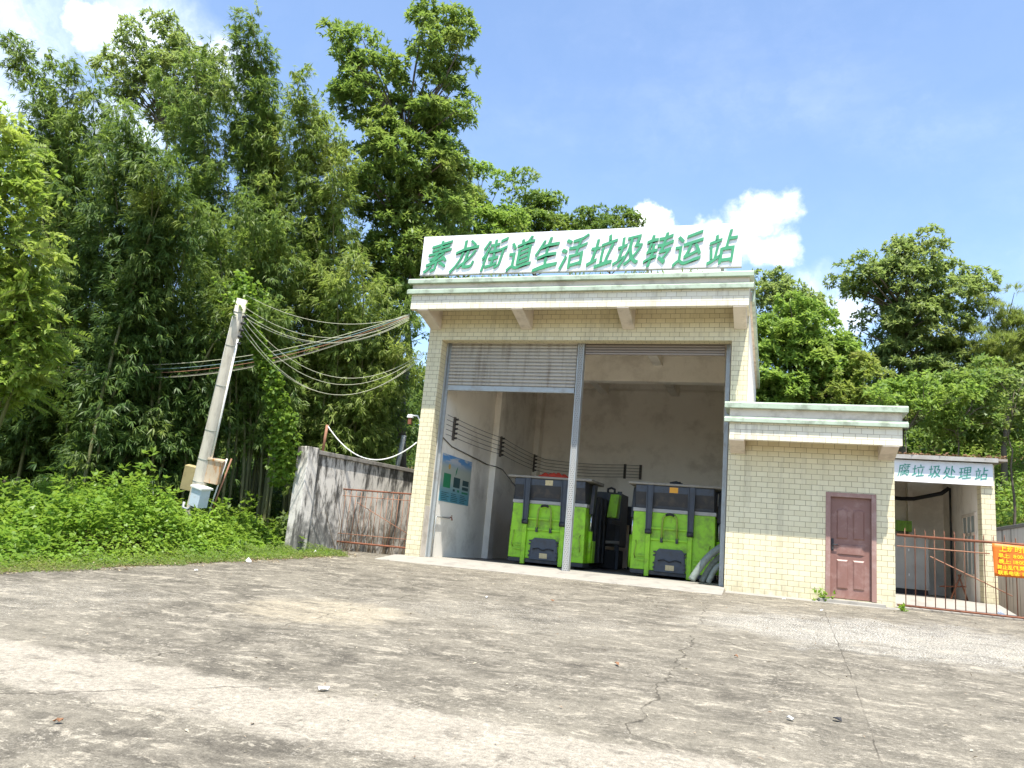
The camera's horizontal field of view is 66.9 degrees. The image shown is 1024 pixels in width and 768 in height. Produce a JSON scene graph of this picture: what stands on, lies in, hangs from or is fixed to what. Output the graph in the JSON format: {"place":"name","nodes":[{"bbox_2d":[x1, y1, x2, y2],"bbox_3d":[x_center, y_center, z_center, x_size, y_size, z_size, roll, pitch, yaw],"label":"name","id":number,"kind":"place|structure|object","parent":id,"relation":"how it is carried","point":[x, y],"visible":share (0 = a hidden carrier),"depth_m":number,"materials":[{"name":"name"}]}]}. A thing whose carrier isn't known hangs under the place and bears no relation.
{"place":"outdoors","nodes":[
{"label":"outdoors","id":0,"kind":"place"},
{"bbox_2d":[431,516,452,556],"bbox_3d":[-1.719,3.752,19.179,0.097,1.030,0.924,1,-12,19],"label":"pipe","id":1,"kind":"object","parent":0,"point":[434,530],"depth_m":18.80,"materials":[{"name":"metal"}]},
{"bbox_2d":[0,551,1023,767],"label":"concrete yard","id":2,"kind":"structure","parent":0,"point":[177,650],"depth_m":6.95,"materials":[{"name":"grey concrete"}]},
{"bbox_2d":[0,540,348,573],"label":"verge herbs","id":3,"kind":"object","parent":2,"relation":"on","point":[304,552],"visible":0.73,"depth_m":13.90,"materials":[{"name":"green plant"}]},
{"bbox_2d":[5,550,359,573],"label":"verge leaf litter","id":4,"kind":"object","parent":2,"relation":"on","point":[192,562],"visible":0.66,"depth_m":13.79,"materials":[{"name":"brown plant"}]},
{"bbox_2d":[318,686,329,689],"bbox_3d":[-1.437,2.335,5.946,0.087,0.027,0.054,13,-14,-35],"label":"paper scrap","id":5,"kind":"object","parent":2,"relation":"on","point":[323,687],"visible":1,"depth_m":5.94,"materials":[{"name":"white paper"}]},
{"bbox_2d":[316,476,407,554],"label":"dry stems","id":6,"kind":"object","parent":2,"relation":"on","point":[346,545],"visible":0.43,"depth_m":19.82,"materials":[{"name":"brown plant"}]},
{"bbox_2d":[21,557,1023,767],"bbox_3d":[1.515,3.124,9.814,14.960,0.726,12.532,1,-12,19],"label":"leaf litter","id":7,"kind":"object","parent":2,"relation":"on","point":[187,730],"visible":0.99,"depth_m":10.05,"materials":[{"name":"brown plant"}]},
{"bbox_2d":[725,591,899,609],"bbox_3d":[5.826,4.318,15.159,3.200,0.200,0.417,1,-12,19],"label":"concrete apron","id":8,"kind":"object","parent":2,"relation":"on","point":[794,598],"visible":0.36,"depth_m":15.19,"materials":[{"name":"grey concrete"}]},
{"bbox_2d":[812,587,835,600],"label":"wall weed","id":9,"kind":"object","parent":2,"relation":"on","point":[823,593],"depth_m":15.10,"materials":[{"name":"green plant"}]},
{"bbox_2d":[898,602,908,611],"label":"wall weed","id":10,"kind":"object","parent":2,"relation":"on","point":[901,607],"depth_m":14.35,"materials":[{"name":"green plant"}]},
{"bbox_2d":[894,454,1023,620],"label":"open shed","id":11,"kind":"structure","parent":2,"relation":"on","point":[973,510],"depth_m":17.75,"materials":[{"name":"white paint"}]},
{"bbox_2d":[895,520,911,531],"bbox_3d":[10.094,3.709,20.261,0.600,0.270,0.400,1,-12,19],"label":"green crate","id":12,"kind":"object","parent":11,"relation":"attached to","point":[900,525],"visible":0.64,"depth_m":20.05,"materials":[{"name":"paint"}]},
{"bbox_2d":[895,535,928,595],"bbox_3d":[9.439,4.407,18.960,1.220,1.360,0.915,1,-12,19],"label":"steel cabinet","id":13,"kind":"object","parent":11,"relation":"on","point":[910,569],"visible":0.48,"depth_m":18.47,"materials":[{"name":"grey metal"}]},
{"bbox_2d":[895,487,948,500],"bbox_3d":[10.184,2.810,19.960,1.961,0.378,0.320,-2,-14,33],"label":"pipe","id":14,"kind":"object","parent":11,"relation":"attached to","point":[942,492],"visible":0.77,"depth_m":19.68,"materials":[{"name":"black plastic"}]},
{"bbox_2d":[894,459,993,485],"bbox_3d":[9.259,1.925,16.906,2.170,0.475,0.059,1,-12,19],"label":"shed sign","id":15,"kind":"object","parent":11,"relation":"attached to","point":[962,473],"visible":0.98,"depth_m":16.84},
{"bbox_2d":[949,488,952,592],"bbox_3d":[10.810,3.841,19.075,0.046,2.550,0.046,6,-11,-3],"label":"drain pipe","id":16,"kind":"object","parent":11,"relation":"attached to","point":[950,520],"visible":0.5,"depth_m":19.06,"materials":[{"name":"grey paint"}]},
{"bbox_2d":[897,451,1007,460],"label":"roof leaf litter","id":17,"kind":"object","parent":11,"relation":"on","point":[965,455],"visible":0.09,"depth_m":16.86,"materials":[{"name":"brown plant"}]},
{"bbox_2d":[939,574,968,600],"bbox_3d":[9.913,4.545,17.385,0.425,0.566,0.492,5,-11,-1],"label":"tripod stand","id":18,"kind":"object","parent":11,"relation":"on","point":[959,578],"visible":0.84,"depth_m":17.26,"materials":[{"name":"metal"}]},
{"bbox_2d":[962,512,977,576],"bbox_3d":[10.318,3.632,17.474,0.034,1.400,1.240,1,-12,19],"label":"window","id":19,"kind":"structure","parent":11,"relation":"in","point":[969,522],"depth_m":17.39,"materials":[{"name":"paint"}]},
{"bbox_2d":[896,528,1023,618],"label":"rusty gate","id":20,"kind":"structure","parent":2,"relation":"on","point":[944,538],"depth_m":14.64,"materials":[{"name":"metal"}]},
{"bbox_2d":[992,543,1023,577],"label":"orange banner","id":21,"kind":"object","parent":20,"relation":"attached to","point":[1008,560],"visible":1,"depth_m":14.38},
{"bbox_2d":[0,437,1023,572],"bbox_3d":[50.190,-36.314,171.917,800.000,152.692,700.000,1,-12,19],"label":"ground","id":22,"kind":"structure","parent":0,"point":[138,542],"depth_m":15.06,"materials":[{"name":"green plant"}]},
{"bbox_2d":[0,98,93,427],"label":"frond tree","id":23,"kind":"object","parent":22,"relation":"on","point":[25,337],"visible":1,"depth_m":15.08,"materials":[{"name":"green plant"}]},
{"bbox_2d":[0,247,128,489],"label":"bamboo clump","id":24,"kind":"object","parent":22,"relation":"on","point":[20,451],"visible":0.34,"depth_m":19.62,"materials":[{"name":"green plant"}]},
{"bbox_2d":[0,29,161,485],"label":"bamboo clump","id":25,"kind":"object","parent":22,"relation":"on","point":[69,128],"visible":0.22,"depth_m":21.88,"materials":[{"name":"green plant"}]},
{"bbox_2d":[9,117,220,499],"bbox_3d":[-9.641,-1.314,19.066,4.715,9.823,5.435,12,-13,-32],"label":"bamboo clump","id":26,"kind":"object","parent":22,"relation":"on","point":[135,279],"visible":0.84,"depth_m":18.58,"materials":[{"name":"green plant"}]},
{"bbox_2d":[0,445,306,551],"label":"bushes","id":27,"kind":"object","parent":22,"relation":"on","point":[15,492],"visible":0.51,"depth_m":14.90,"materials":[{"name":"green plant"}]},
{"bbox_2d":[84,6,240,172],"bbox_3d":[-13.306,-5.022,27.740,5.819,18.015,4.063,12,-13,-30],"label":"airy tree","id":28,"kind":"object","parent":22,"relation":"on","point":[164,55],"visible":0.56,"depth_m":28.62,"materials":[{"name":"green plant"}]},
{"bbox_2d":[0,476,331,567],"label":"creeper bank","id":29,"kind":"structure","parent":22,"relation":"on","point":[195,534],"depth_m":14.23,"materials":[{"name":"green plant"}]},
{"bbox_2d":[94,255,268,509],"bbox_3d":[-8.501,0.058,20.062,3.559,7.227,4.224,9,-12,-19],"label":"bamboo clump","id":30,"kind":"object","parent":22,"relation":"on","point":[197,399],"visible":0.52,"depth_m":19.44,"materials":[{"name":"green plant"}]},
{"bbox_2d":[95,45,270,471],"bbox_3d":[-10.544,-3.190,24.192,5.899,14.290,4.667,12,-13,-30],"label":"bamboo clump","id":31,"kind":"object","parent":22,"relation":"on","point":[193,134],"visible":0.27,"depth_m":24.15,"materials":[{"name":"green plant"}]},
{"bbox_2d":[180,298,247,519],"bbox_3d":[-6.497,0.919,17.086,1.612,5.552,0.713,-5,-15,42],"label":"utility pole","id":32,"kind":"object","parent":22,"relation":"on","point":[203,472],"visible":0.9,"depth_m":16.89,"materials":[{"name":"concrete"}]},
{"bbox_2d":[57,317,407,377],"bbox_3d":[-6.935,-0.957,18.837,8.793,2.047,0.018,4,-11,4],"label":"overhead wire","id":33,"kind":"object","parent":32,"relation":"attached to","point":[273,361],"visible":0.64,"depth_m":18.69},
{"bbox_2d":[59,316,409,377],"bbox_3d":[-6.935,-0.967,18.839,8.792,2.048,0.014,4,-11,4],"label":"overhead wire","id":34,"kind":"object","parent":32,"relation":"attached to","point":[251,367],"visible":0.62,"depth_m":18.69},
{"bbox_2d":[69,314,409,369],"bbox_3d":[-6.925,-1.076,18.861,8.792,1.906,0.016,4,-11,4],"label":"overhead wire","id":35,"kind":"object","parent":32,"relation":"attached to","point":[276,354],"visible":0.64,"depth_m":18.71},
{"bbox_2d":[72,314,408,364],"bbox_3d":[-6.920,-1.131,18.872,8.791,1.835,0.016,4,-11,4],"label":"overhead wire","id":36,"kind":"object","parent":32,"relation":"attached to","point":[272,351],"visible":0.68,"depth_m":18.73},
{"bbox_2d":[74,316,407,372],"bbox_3d":[-6.929,-1.025,18.851,8.792,1.964,0.014,4,-11,4],"label":"overhead wire","id":37,"kind":"object","parent":32,"relation":"attached to","point":[272,358],"visible":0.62,"depth_m":18.70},
{"bbox_2d":[212,267,271,326],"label":"pole top vine","id":38,"kind":"object","parent":32,"relation":"attached to","point":[249,304],"visible":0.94,"depth_m":17.23,"materials":[{"name":"green plant"}]},
{"bbox_2d":[231,268,301,490],"bbox_3d":[-5.652,-0.064,17.895,1.060,4.914,2.471,-3,-14,36],"label":"hanging vine","id":39,"kind":"object","parent":32,"relation":"hanging from","point":[274,397],"visible":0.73,"depth_m":17.84,"materials":[{"name":"green plant"}]},
{"bbox_2d":[245,294,408,323],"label":"overhead wire","id":40,"kind":"object","parent":32,"relation":"attached to","point":[320,321],"visible":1,"depth_m":17.65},
{"bbox_2d":[246,314,407,342],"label":"overhead wire","id":41,"kind":"object","parent":32,"relation":"attached to","point":[325,342],"visible":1,"depth_m":17.72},
{"bbox_2d":[246,318,408,343],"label":"overhead wire","id":42,"kind":"object","parent":32,"relation":"attached to","point":[325,343],"visible":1,"depth_m":17.72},
{"bbox_2d":[246,308,408,337],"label":"overhead wire","id":43,"kind":"object","parent":32,"relation":"attached to","point":[324,337],"visible":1,"depth_m":17.68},
{"bbox_2d":[243,320,421,384],"bbox_3d":[-4.086,-0.585,17.986,4.411,1.202,0.011,12,-13,-31],"label":"overhead wire","id":44,"kind":"object","parent":32,"relation":"attached to","point":[322,381],"visible":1,"depth_m":17.79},
{"bbox_2d":[243,314,422,377],"bbox_3d":[-4.071,-0.682,17.996,4.409,1.067,0.011,12,-13,-31],"label":"overhead wire","id":45,"kind":"object","parent":32,"relation":"attached to","point":[317,372],"visible":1,"depth_m":17.61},
{"bbox_2d":[243,332,422,394],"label":"overhead wire","id":46,"kind":"object","parent":32,"relation":"attached to","point":[316,391],"visible":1,"depth_m":17.48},
{"bbox_2d":[243,326,423,394],"bbox_3d":[-4.106,-0.443,17.967,4.413,1.411,0.011,12,-13,-30],"label":"overhead wire","id":47,"kind":"object","parent":32,"relation":"attached to","point":[322,392],"visible":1,"depth_m":17.70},
{"bbox_2d":[15,416,417,540],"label":"bamboo undergrowth","id":48,"kind":"object","parent":22,"relation":"on","point":[276,504],"visible":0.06,"depth_m":23.81,"materials":[{"name":"green plant"}]},
{"bbox_2d":[182,0,304,507],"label":"bamboo clump","id":49,"kind":"object","parent":22,"relation":"on","point":[251,140],"visible":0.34,"depth_m":23.77,"materials":[{"name":"green plant"}]},
{"bbox_2d":[176,176,322,536],"bbox_3d":[-7.765,-0.688,21.661,4.908,9.560,4.746,1,-12,19],"label":"bamboo clump","id":50,"kind":"object","parent":22,"relation":"on","point":[268,275],"visible":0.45,"depth_m":21.22,"materials":[{"name":"green plant"}]},
{"bbox_2d":[244,63,369,511],"bbox_3d":[-6.140,-2.287,23.387,3.955,13.796,4.992,1,-12,19],"label":"bamboo clump","id":51,"kind":"object","parent":22,"relation":"on","point":[305,160],"visible":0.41,"depth_m":23.02,"materials":[{"name":"green plant"}]},
{"bbox_2d":[264,215,426,494],"bbox_3d":[-4.655,0.061,22.680,5.053,9.449,3.809,13,-14,-34],"label":"bamboo clump","id":52,"kind":"object","parent":22,"relation":"on","point":[354,437],"visible":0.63,"depth_m":22.30,"materials":[{"name":"green plant"}]},
{"bbox_2d":[285,446,413,555],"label":"boundary wall","id":53,"kind":"structure","parent":22,"relation":"on","point":[307,516],"depth_m":19.23,"materials":[{"name":"grey concrete"}]},
{"bbox_2d":[321,425,328,450],"bbox_3d":[-4.556,1.326,18.874,0.091,0.673,0.070,1,-12,19],"label":"iron stake","id":54,"kind":"object","parent":53,"relation":"on","point":[324,438],"visible":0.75,"depth_m":18.85,"materials":[{"name":"brown metal"}]},
{"bbox_2d":[328,426,416,459],"bbox_3d":[-3.434,1.463,18.809,2.256,0.765,0.032,5,-11,3],"label":"slack hose","id":55,"kind":"object","parent":54,"relation":"hanging from","point":[368,458],"visible":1,"depth_m":18.75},
{"bbox_2d":[337,488,411,548],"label":"scrap gate","id":56,"kind":"structure","parent":53,"relation":"attached to","point":[372,536],"depth_m":18.86,"materials":[{"name":"metal"}]},
{"bbox_2d":[299,295,426,464],"bbox_3d":[-4.731,1.138,23.847,4.945,7.662,3.392,1,-12,19],"label":"bamboo clump","id":57,"kind":"object","parent":22,"relation":"on","point":[412,380],"visible":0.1,"depth_m":23.51,"materials":[{"name":"green plant"}]},
{"bbox_2d":[354,272,429,346],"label":"understory tree","id":58,"kind":"object","parent":22,"relation":"on","point":[402,294],"visible":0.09,"depth_m":24.97,"materials":[{"name":"green plant"}]},
{"bbox_2d":[395,435,405,465],"bbox_3d":[-3.505,3.356,22.913,0.260,3.685,0.740,14,-14,-36],"label":"leaning pipe","id":59,"kind":"object","parent":22,"relation":"on","point":[401,448],"visible":0.36,"depth_m":23.02,"materials":[{"name":"metal"}]},
{"bbox_2d":[314,0,488,467],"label":"leafy tree","id":60,"kind":"object","parent":22,"relation":"on","point":[412,191],"visible":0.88,"depth_m":25.42,"materials":[{"name":"green plant"}]},
{"bbox_2d":[428,156,532,277],"bbox_3d":[-2.146,-2.789,35.477,5.581,16.003,5.130,11,-13,-26],"label":"background tree","id":61,"kind":"object","parent":22,"relation":"on","point":[500,218],"visible":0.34,"depth_m":35.44,"materials":[{"name":"green plant"}]},
{"bbox_2d":[481,166,592,275],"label":"background tree","id":62,"kind":"object","parent":22,"relation":"on","point":[539,209],"visible":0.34,"depth_m":41.52,"materials":[{"name":"green plant"}]},
{"bbox_2d":[89,335,1023,468],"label":"woods","id":63,"kind":"object","parent":22,"relation":"on","point":[915,433],"visible":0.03,"depth_m":34.47,"materials":[{"name":"green plant"}]},
{"bbox_2d":[375,270,759,594],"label":"transfer hall","id":64,"kind":"structure","parent":22,"relation":"on","point":[615,373],"depth_m":18.91,"materials":[{"name":"beige tile"}]},
{"bbox_2d":[407,414,419,423],"bbox_3d":[-2.390,0.940,18.982,0.393,0.376,0.126,4,-11,7],"label":"wall lamp","id":65,"kind":"object","parent":64,"relation":"attached to","point":[410,416],"visible":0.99,"depth_m":18.99,"materials":[{"name":"metal"}]},
{"bbox_2d":[438,453,471,505],"bbox_3d":[-1.448,2.506,20.114,0.011,1.180,2.000,1,-12,19],"label":"notice poster","id":66,"kind":"object","parent":64,"relation":"attached to","point":[455,480],"visible":1,"depth_m":20.04,"materials":[{"name":"blue paper"}]},
{"bbox_2d":[452,417,458,440],"bbox_3d":[-1.448,1.149,19.835,0.120,0.600,0.080,1,-12,19],"label":"insulator rack","id":67,"kind":"object","parent":64,"relation":"attached to","point":[454,429],"visible":0.98,"depth_m":19.82,"materials":[{"name":"black metal"}]},
{"bbox_2d":[446,429,636,474],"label":"house wire","id":68,"kind":"object","parent":67,"relation":"attached to","point":[525,462],"visible":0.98,"depth_m":24.57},
{"bbox_2d":[446,434,636,477],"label":"house wire","id":69,"kind":"object","parent":67,"relation":"attached to","point":[523,465],"visible":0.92,"depth_m":23.92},
{"bbox_2d":[448,415,638,465],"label":"house wire","id":70,"kind":"object","parent":67,"relation":"attached to","point":[528,452],"visible":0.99,"depth_m":24.77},
{"bbox_2d":[443,437,514,485],"bbox_3d":[-0.535,2.625,22.480,0.230,1.105,7.507,1,-12,19],"label":"conduit cable","id":71,"kind":"object","parent":64,"relation":"attached to","point":[476,458],"visible":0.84,"depth_m":21.27,"materials":[{"name":"black rubber"}]},
{"bbox_2d":[499,436,504,456],"bbox_3d":[-0.292,1.840,22.743,0.120,0.600,0.080,1,-12,19],"label":"insulator rack","id":72,"kind":"object","parent":64,"relation":"attached to","point":[501,447],"visible":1,"depth_m":22.73,"materials":[{"name":"black metal"}]},
{"bbox_2d":[532,454,536,471],"bbox_3d":[0.785,2.695,26.395,0.120,0.600,0.080,1,-12,19],"label":"insulator rack","id":73,"kind":"object","parent":64,"relation":"attached to","point":[534,463],"visible":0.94,"depth_m":26.38,"materials":[{"name":"black metal"}]},
{"bbox_2d":[446,424,637,471],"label":"house wire","id":74,"kind":"object","parent":73,"relation":"attached to","point":[527,459],"visible":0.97,"depth_m":24.78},
{"bbox_2d":[447,419,637,468],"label":"house wire","id":75,"kind":"object","parent":73,"relation":"attached to","point":[529,456],"visible":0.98,"depth_m":25.13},
{"bbox_2d":[507,474,607,568],"bbox_3d":[1.394,3.789,21.013,2.200,2.250,3.530,1,-12,19],"label":"waste container","id":76,"kind":"object","parent":64,"relation":"on","point":[537,527],"visible":0.98,"depth_m":19.55,"materials":[{"name":"green metal"}]},
{"bbox_2d":[538,473,568,477],"bbox_3d":[1.114,2.378,20.155,0.879,0.164,0.500,1,-12,19],"label":"red cloth","id":77,"kind":"object","parent":76,"relation":"on","point":[554,475],"visible":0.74,"depth_m":19.98,"materials":[{"name":"red fabric"}]},
{"bbox_2d":[421,268,703,278],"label":"roof weeds","id":78,"kind":"object","parent":64,"relation":"on","point":[691,270],"visible":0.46,"depth_m":17.48,"materials":[{"name":"green plant"}]},
{"bbox_2d":[419,223,742,277],"bbox_3d":[1.521,-2.792,18.401,7.600,1.372,1.148,1,-12,19],"label":"roof sign","id":79,"kind":"object","parent":64,"relation":"on","point":[707,246],"visible":0.98,"depth_m":17.80,"materials":[{"name":"metal"}]},
{"bbox_2d":[588,487,627,569],"bbox_3d":[2.159,4.090,22.487,2.359,2.375,2.998,1,-12,19],"label":"compactor frame","id":80,"kind":"object","parent":64,"relation":"on","point":[617,513],"visible":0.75,"depth_m":22.33,"materials":[{"name":"grey paint"}]},
{"bbox_2d":[623,464,626,478],"bbox_3d":[3.753,2.907,25.822,0.080,0.480,0.137,1,-12,19],"label":"insulator rack","id":81,"kind":"object","parent":64,"relation":"attached to","point":[624,473],"visible":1,"depth_m":25.81,"materials":[{"name":"black metal"}]},
{"bbox_2d":[624,506,631,568],"bbox_3d":[3.696,4.859,24.494,0.380,1.945,0.200,1,-12,19],"label":"control box","id":82,"kind":"object","parent":64,"relation":"on","point":[629,520],"visible":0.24,"depth_m":24.51,"materials":[{"name":"grey paint"}]},
{"bbox_2d":[639,465,641,479],"bbox_3d":[4.246,2.918,25.656,0.080,0.480,0.137,1,-12,19],"label":"insulator rack","id":83,"kind":"object","parent":64,"relation":"attached to","point":[640,471],"visible":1,"depth_m":25.66,"materials":[{"name":"black metal"}]},
{"bbox_2d":[628,481,721,581],"bbox_3d":[4.313,3.821,19.874,2.200,2.250,3.530,1,-12,19],"label":"waste container","id":84,"kind":"object","parent":64,"relation":"on","point":[675,530],"visible":0.87,"depth_m":18.36,"materials":[{"name":"green metal"}]},
{"bbox_2d":[689,544,719,581],"bbox_3d":[4.190,3.858,16.721,0.735,0.863,0.160,4,-11,3],"label":"suction hose","id":85,"kind":"object","parent":64,"relation":"on","point":[704,561],"visible":0.89,"depth_m":16.67,"materials":[{"name":"grey plastic"}]},
{"bbox_2d":[699,554,724,582],"bbox_3d":[4.351,4.004,16.863,0.552,0.682,0.128,6,-11,-6],"label":"suction hose","id":86,"kind":"object","parent":64,"relation":"on","point":[709,567],"visible":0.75,"depth_m":16.81,"materials":[{"name":"grey plastic"}]},
{"bbox_2d":[706,563,718,583],"bbox_3d":[4.337,4.048,16.602,0.349,0.476,0.117,2,-12,15],"label":"suction hose","id":87,"kind":"object","parent":64,"relation":"on","point":[713,571],"visible":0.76,"depth_m":16.56,"materials":[{"name":"grey plastic"}]},
{"bbox_2d":[723,358,725,432],"bbox_3d":[5.731,0.241,20.874,0.023,2.200,0.042,1,-12,19],"label":"pull cord","id":88,"kind":"object","parent":64,"relation":"hanging from","point":[724,395],"visible":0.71,"depth_m":20.85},
{"bbox_2d":[559,202,646,273],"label":"background tree","id":89,"kind":"object","parent":22,"relation":"on","point":[614,221],"visible":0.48,"depth_m":41.54,"materials":[{"name":"green plant"}]},
{"bbox_2d":[751,264,843,334],"bbox_3d":[11.707,-0.074,33.243,4.800,10.343,3.629,1,-12,19],"label":"hill tree","id":90,"kind":"object","parent":22,"relation":"on","point":[781,283],"visible":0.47,"depth_m":33.47,"materials":[{"name":"green plant"}]},
{"bbox_2d":[756,289,874,403],"bbox_3d":[10.176,1.597,27.736,5.462,9.658,4.241,8,-12,-16],"label":"hill tree","id":91,"kind":"object","parent":22,"relation":"on","point":[795,352],"visible":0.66,"depth_m":27.25,"materials":[{"name":"green plant"}]},
{"bbox_2d":[724,401,908,607],"bbox_3d":[6.895,3.196,18.257,3.400,4.200,7.105,1,-12,19],"label":"annex","id":92,"kind":"object","parent":22,"relation":"on","point":[819,499],"visible":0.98,"depth_m":15.57,"materials":[{"name":"beige tile"}]},
{"bbox_2d":[830,497,870,600],"bbox_3d":[6.726,3.258,15.396,0.746,1.976,0.116,1,-12,19],"label":"door","id":93,"kind":"structure","parent":92,"relation":"in","point":[850,532],"depth_m":15.40,"materials":[{"name":"brown paint"}]},
{"bbox_2d":[808,350,915,418],"bbox_3d":[11.718,2.626,26.599,3.282,7.736,2.888,9,-12,-19],"label":"tree","id":94,"kind":"object","parent":22,"relation":"on","point":[850,396],"visible":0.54,"depth_m":26.46,"materials":[{"name":"green plant"}]},
{"bbox_2d":[822,222,1003,453],"bbox_3d":[15.683,-0.354,30.654,7.095,11.943,4.468,6,-11,-5],"label":"hill tree","id":95,"kind":"object","parent":22,"relation":"on","point":[906,332],"visible":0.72,"depth_m":30.35,"materials":[{"name":"green plant"}]},
{"bbox_2d":[861,368,989,452],"bbox_3d":[12.420,3.000,23.438,3.574,7.007,2.705,1,-12,19],"label":"tree","id":96,"kind":"object","parent":22,"relation":"on","point":[895,395],"visible":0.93,"depth_m":23.71,"materials":[{"name":"green plant"}]},
{"bbox_2d":[904,417,1023,526],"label":"hill undergrowth","id":97,"kind":"object","parent":22,"relation":"on","point":[975,451],"visible":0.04,"depth_m":30.94,"materials":[{"name":"green plant"}]},
{"bbox_2d":[916,352,1021,455],"bbox_3d":[14.406,2.831,24.690,2.908,8.131,2.741,5,-11,-2],"label":"tree","id":98,"kind":"object","parent":22,"relation":"on","point":[939,423],"visible":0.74,"depth_m":24.72,"materials":[{"name":"green plant"}]},
{"bbox_2d":[934,281,1023,494],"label":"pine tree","id":99,"kind":"object","parent":22,"relation":"on","point":[995,345],"visible":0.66,"depth_m":29.64,"materials":[{"name":"green plant"}]},
{"bbox_2d":[962,362,1023,524],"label":"tree","id":100,"kind":"object","parent":22,"relation":"on","point":[1018,399],"visible":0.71,"depth_m":24.95,"materials":[{"name":"green plant"}]},
{"bbox_2d":[994,447,1023,526],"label":"hillside grass","id":101,"kind":"structure","parent":22,"relation":"on","point":[996,474],"depth_m":28.80,"materials":[{"name":"green plant"}]},
{"bbox_2d":[996,523,1023,616],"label":"whitewashed wall","id":102,"kind":"structure","parent":22,"relation":"on","point":[1011,533],"depth_m":17.39,"materials":[{"name":"white paint"}]},
{"bbox_2d":[0,0,1023,424],"label":"sky","id":103,"kind":"structure","parent":0,"point":[825,129],"materials":[{"name":"blue"}]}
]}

